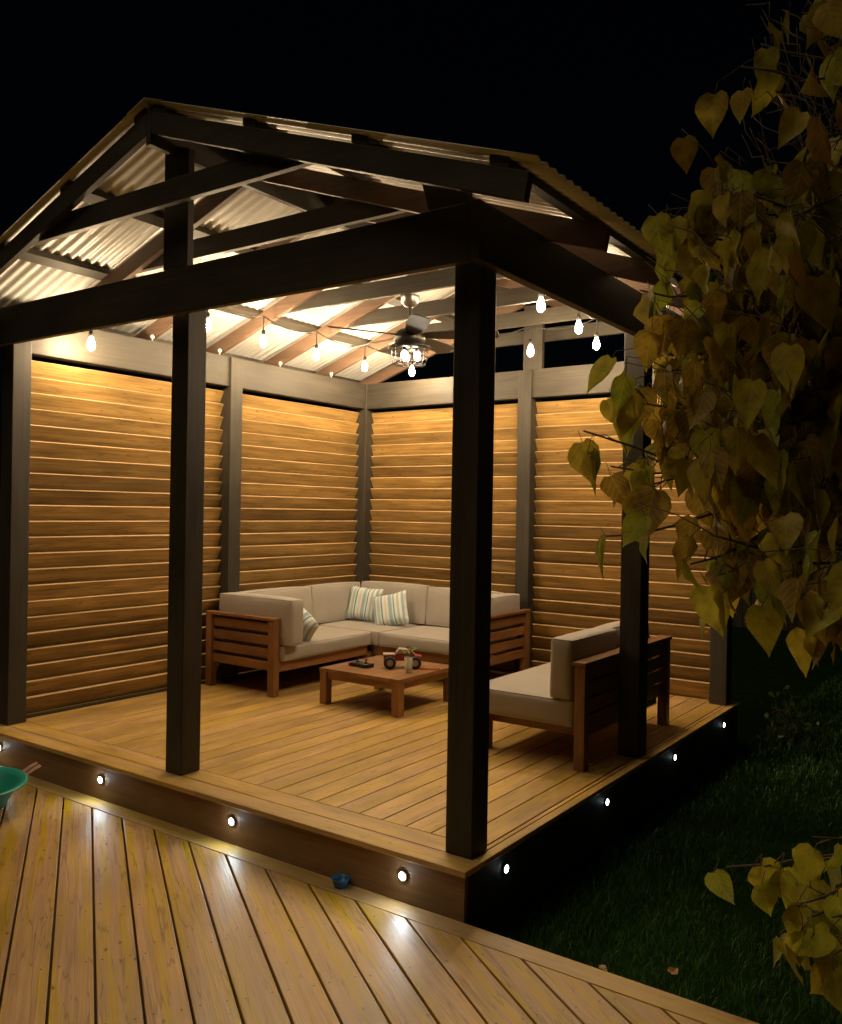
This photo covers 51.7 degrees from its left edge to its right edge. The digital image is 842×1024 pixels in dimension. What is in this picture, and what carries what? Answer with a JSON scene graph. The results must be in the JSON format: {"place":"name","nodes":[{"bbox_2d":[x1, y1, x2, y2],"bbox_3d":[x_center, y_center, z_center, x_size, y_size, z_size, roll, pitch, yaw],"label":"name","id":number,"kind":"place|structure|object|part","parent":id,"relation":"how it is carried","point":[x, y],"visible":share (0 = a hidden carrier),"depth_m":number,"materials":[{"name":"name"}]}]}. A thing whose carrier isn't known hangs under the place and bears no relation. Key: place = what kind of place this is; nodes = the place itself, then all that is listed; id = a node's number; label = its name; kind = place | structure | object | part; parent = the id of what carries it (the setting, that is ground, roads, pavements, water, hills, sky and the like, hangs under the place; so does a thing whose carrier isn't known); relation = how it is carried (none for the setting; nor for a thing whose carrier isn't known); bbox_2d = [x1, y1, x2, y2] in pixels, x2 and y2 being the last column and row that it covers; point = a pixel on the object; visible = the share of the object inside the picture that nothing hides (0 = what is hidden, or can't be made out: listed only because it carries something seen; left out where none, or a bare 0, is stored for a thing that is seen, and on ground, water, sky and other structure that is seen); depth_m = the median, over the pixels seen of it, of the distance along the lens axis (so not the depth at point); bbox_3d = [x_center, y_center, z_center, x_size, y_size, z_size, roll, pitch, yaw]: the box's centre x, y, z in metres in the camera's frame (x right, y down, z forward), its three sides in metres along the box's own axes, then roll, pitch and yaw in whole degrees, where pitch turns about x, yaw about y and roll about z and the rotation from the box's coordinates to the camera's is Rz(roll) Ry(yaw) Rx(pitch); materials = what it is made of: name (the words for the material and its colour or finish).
{"place":"outdoors","nodes":[
{"label":"outdoors","id":0,"kind":"place"},
{"bbox_2d":[0,0,841,520],"label":"sky","id":1,"kind":"structure","parent":0,"point":[602,91],"materials":[{"name":"black"}]},
{"bbox_2d":[26,559,841,1023],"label":"ground","id":2,"kind":"structure","parent":0,"point":[758,673],"depth_m":4.80,"materials":[{"name":"green plant"}]},
{"bbox_2d":[0,799,289,1023],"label":"deck base","id":3,"kind":"object","parent":2,"relation":"on","point":[94,969],"depth_m":3.72,"materials":[{"name":"brown wood"}]},
{"bbox_2d":[0,785,702,1023],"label":"deck","id":4,"kind":"structure","parent":3,"relation":"on","point":[331,958],"depth_m":3.47,"materials":[{"name":"wood"}]},
{"bbox_2d":[0,762,40,808],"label":"wheelbarrow","id":5,"kind":"object","parent":4,"relation":"on","point":[12,780],"visible":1,"depth_m":5.20,"materials":[{"name":"green plastic"}]},
{"bbox_2d":[25,775,758,1023],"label":"deck border","id":6,"kind":"object","parent":3,"relation":"on","point":[663,1001],"visible":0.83,"depth_m":3.76,"materials":[{"name":"brown wood"}]},
{"bbox_2d":[331,873,349,888],"bbox_3d":[-0.378,1.737,4.077,0.092,0.044,0.092,1,0,35],"label":"bowl","id":7,"kind":"object","parent":6,"relation":"on","point":[340,880],"visible":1,"depth_m":4.08,"materials":[{"name":"blue ceramic"}]},
{"bbox_2d":[0,652,739,935],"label":"raised deck","id":8,"kind":"structure","parent":2,"relation":"on","point":[350,779],"depth_m":5.14,"materials":[{"name":"wood"}]},
{"bbox_2d":[0,97,731,858],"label":"gazebo","id":9,"kind":"object","parent":8,"relation":"on","point":[130,551],"visible":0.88,"depth_m":6.32,"materials":[{"name":"brown wood"}]},
{"bbox_2d":[87,277,670,376],"bbox_3d":[-0.104,-1.368,6.600,3.901,0.461,3.173,1,0,35],"label":"string light","id":10,"kind":"object","parent":9,"relation":"hanging from","point":[530,351],"visible":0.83,"depth_m":7.14,"materials":[{"name":"white glass"}]},
{"bbox_2d":[323,294,498,367],"bbox_3d":[-0.086,-1.392,6.723,1.320,0.541,1.308,1,0,35],"label":"ceiling fan","id":11,"kind":"object","parent":9,"relation":"hanging from","point":[411,336],"visible":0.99,"depth_m":6.62,"materials":[{"name":"metal"}]},
{"bbox_2d":[205,581,530,697],"bbox_3d":[-0.428,1.115,7.785,2.062,0.813,2.089,1,0,35],"label":"corner sofa","id":12,"kind":"object","parent":8,"relation":"on","point":[262,629],"visible":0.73,"depth_m":7.68,"materials":[{"name":"beige fabric"}]},
{"bbox_2d":[292,597,319,640],"bbox_3d":[-1.049,0.968,7.440,0.360,0.340,0.130,42,32,21],"label":"throw pillow","id":13,"kind":"object","parent":12,"relation":"on","point":[311,625],"visible":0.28,"depth_m":7.32,"materials":[{"name":"fabric"}]},
{"bbox_2d":[346,585,382,621],"bbox_3d":[-0.568,0.919,8.693,0.360,0.340,0.130,5,-12,23],"label":"throw pillow","id":14,"kind":"object","parent":12,"relation":"on","point":[360,606],"visible":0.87,"depth_m":8.64,"materials":[{"name":"fabric"}]},
{"bbox_2d":[372,590,409,625],"bbox_3d":[-0.298,0.954,8.452,0.360,0.340,0.130,-13,-27,13],"label":"throw pillow","id":15,"kind":"object","parent":12,"relation":"on","point":[390,610],"visible":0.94,"depth_m":8.39,"materials":[{"name":"fabric"}]},
{"bbox_2d":[319,655,448,717],"bbox_3d":[-0.265,1.384,6.975,0.790,0.284,0.770,1,0,35],"label":"coffee table","id":16,"kind":"object","parent":8,"relation":"on","point":[397,679],"visible":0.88,"depth_m":6.78,"materials":[{"name":"brown wood"}]},
{"bbox_2d":[350,658,373,667],"bbox_3d":[-0.477,1.206,6.956,0.199,0.062,0.108,1,0,43],"label":"toy controller","id":17,"kind":"object","parent":16,"relation":"on","point":[362,664],"visible":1,"depth_m":6.92,"materials":[{"name":"black plastic"}]},
{"bbox_2d":[383,647,421,668],"bbox_3d":[-0.150,1.166,6.950,0.309,0.152,0.203,1,0,-3],"label":"toy truck","id":18,"kind":"object","parent":16,"relation":"on","point":[390,659],"visible":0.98,"depth_m":6.90,"materials":[{"name":"red paint"}]},
{"bbox_3d":[-0.147,1.108,6.950,0.111,0.036,0.094,1,0,-3],"label":"cab window","id":19,"kind":"part","parent":18,"relation":"part of","materials":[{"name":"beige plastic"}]},
{"bbox_2d":[405,666,411,671],"bbox_3d":[-0.097,1.185,6.730,0.068,0.119,0.068,1,0,35],"label":"drinking glass","id":20,"kind":"object","parent":16,"relation":"on","point":[408,669],"visible":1,"depth_m":6.71,"materials":[{"name":"white"}]},
{"bbox_2d":[402,647,416,666],"bbox_3d":[-0.098,1.133,6.731,0.125,0.193,0.122,1,0,35],"label":"mint sprig","id":21,"kind":"object","parent":20,"relation":"in","point":[408,653],"visible":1,"depth_m":6.73,"materials":[{"name":"green plant"}]},
{"bbox_2d":[419,668,439,669],"bbox_3d":[0.068,1.241,6.873,0.169,0.012,0.016,1,0,0],"label":"toy crayon","id":22,"kind":"object","parent":16,"relation":"on","point":[429,668],"visible":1,"depth_m":6.87,"materials":[{"name":"orange plastic"}]},
{"bbox_2d":[489,621,671,771],"bbox_3d":[1.063,1.158,6.015,0.849,0.784,1.508,1,0,35],"label":"loveseat","id":23,"kind":"object","parent":8,"relation":"on","point":[572,687],"visible":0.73,"depth_m":5.46,"materials":[{"name":"beige fabric"}]},
{"bbox_2d":[598,965,606,971],"bbox_3d":[0.771,1.924,3.661,0.034,0.006,0.052,0,12,-27],"label":"fallen leaf","id":24,"kind":"object","parent":2,"relation":"on","point":[603,967],"visible":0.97,"depth_m":3.67,"materials":[{"name":"brown plant"}]},
{"bbox_2d":[667,967,677,973],"bbox_3d":[1.063,1.924,3.641,0.057,0.007,0.044,4,10,-21],"label":"fallen leaf","id":25,"kind":"object","parent":2,"relation":"on","point":[671,970],"visible":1,"depth_m":3.64,"materials":[{"name":"brown plant"}]},
{"bbox_2d":[567,0,841,1012],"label":"autumn tree","id":26,"kind":"object","parent":2,"relation":"on","point":[747,412],"visible":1,"depth_m":2.46,"materials":[{"name":"yellow plant"}]},
{"bbox_2d":[759,685,819,741],"bbox_3d":[3.219,1.796,7.572,0.456,0.562,0.436,1,0,35],"label":"garden plant","id":27,"kind":"object","parent":2,"relation":"on","point":[780,721],"visible":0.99,"depth_m":7.58,"materials":[{"name":"green plant"}]},
{"bbox_2d":[371,531,804,630],"bbox_3d":[7.673,1.149,13.967,22.490,1.850,0.125,1,0,35],"label":"garden fence","id":28,"kind":"object","parent":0,"point":[743,606],"visible":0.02,"depth_m":15.24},
{"bbox_2d":[667,264,825,484],"bbox_3d":[1.591,0.327,3.996,1.356,3.336,1.061,1,0,-30],"label":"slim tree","id":29,"kind":"object","parent":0,"point":[712,278],"visible":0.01,"depth_m":3.82,"materials":[{"name":"green plant"}]}
]}

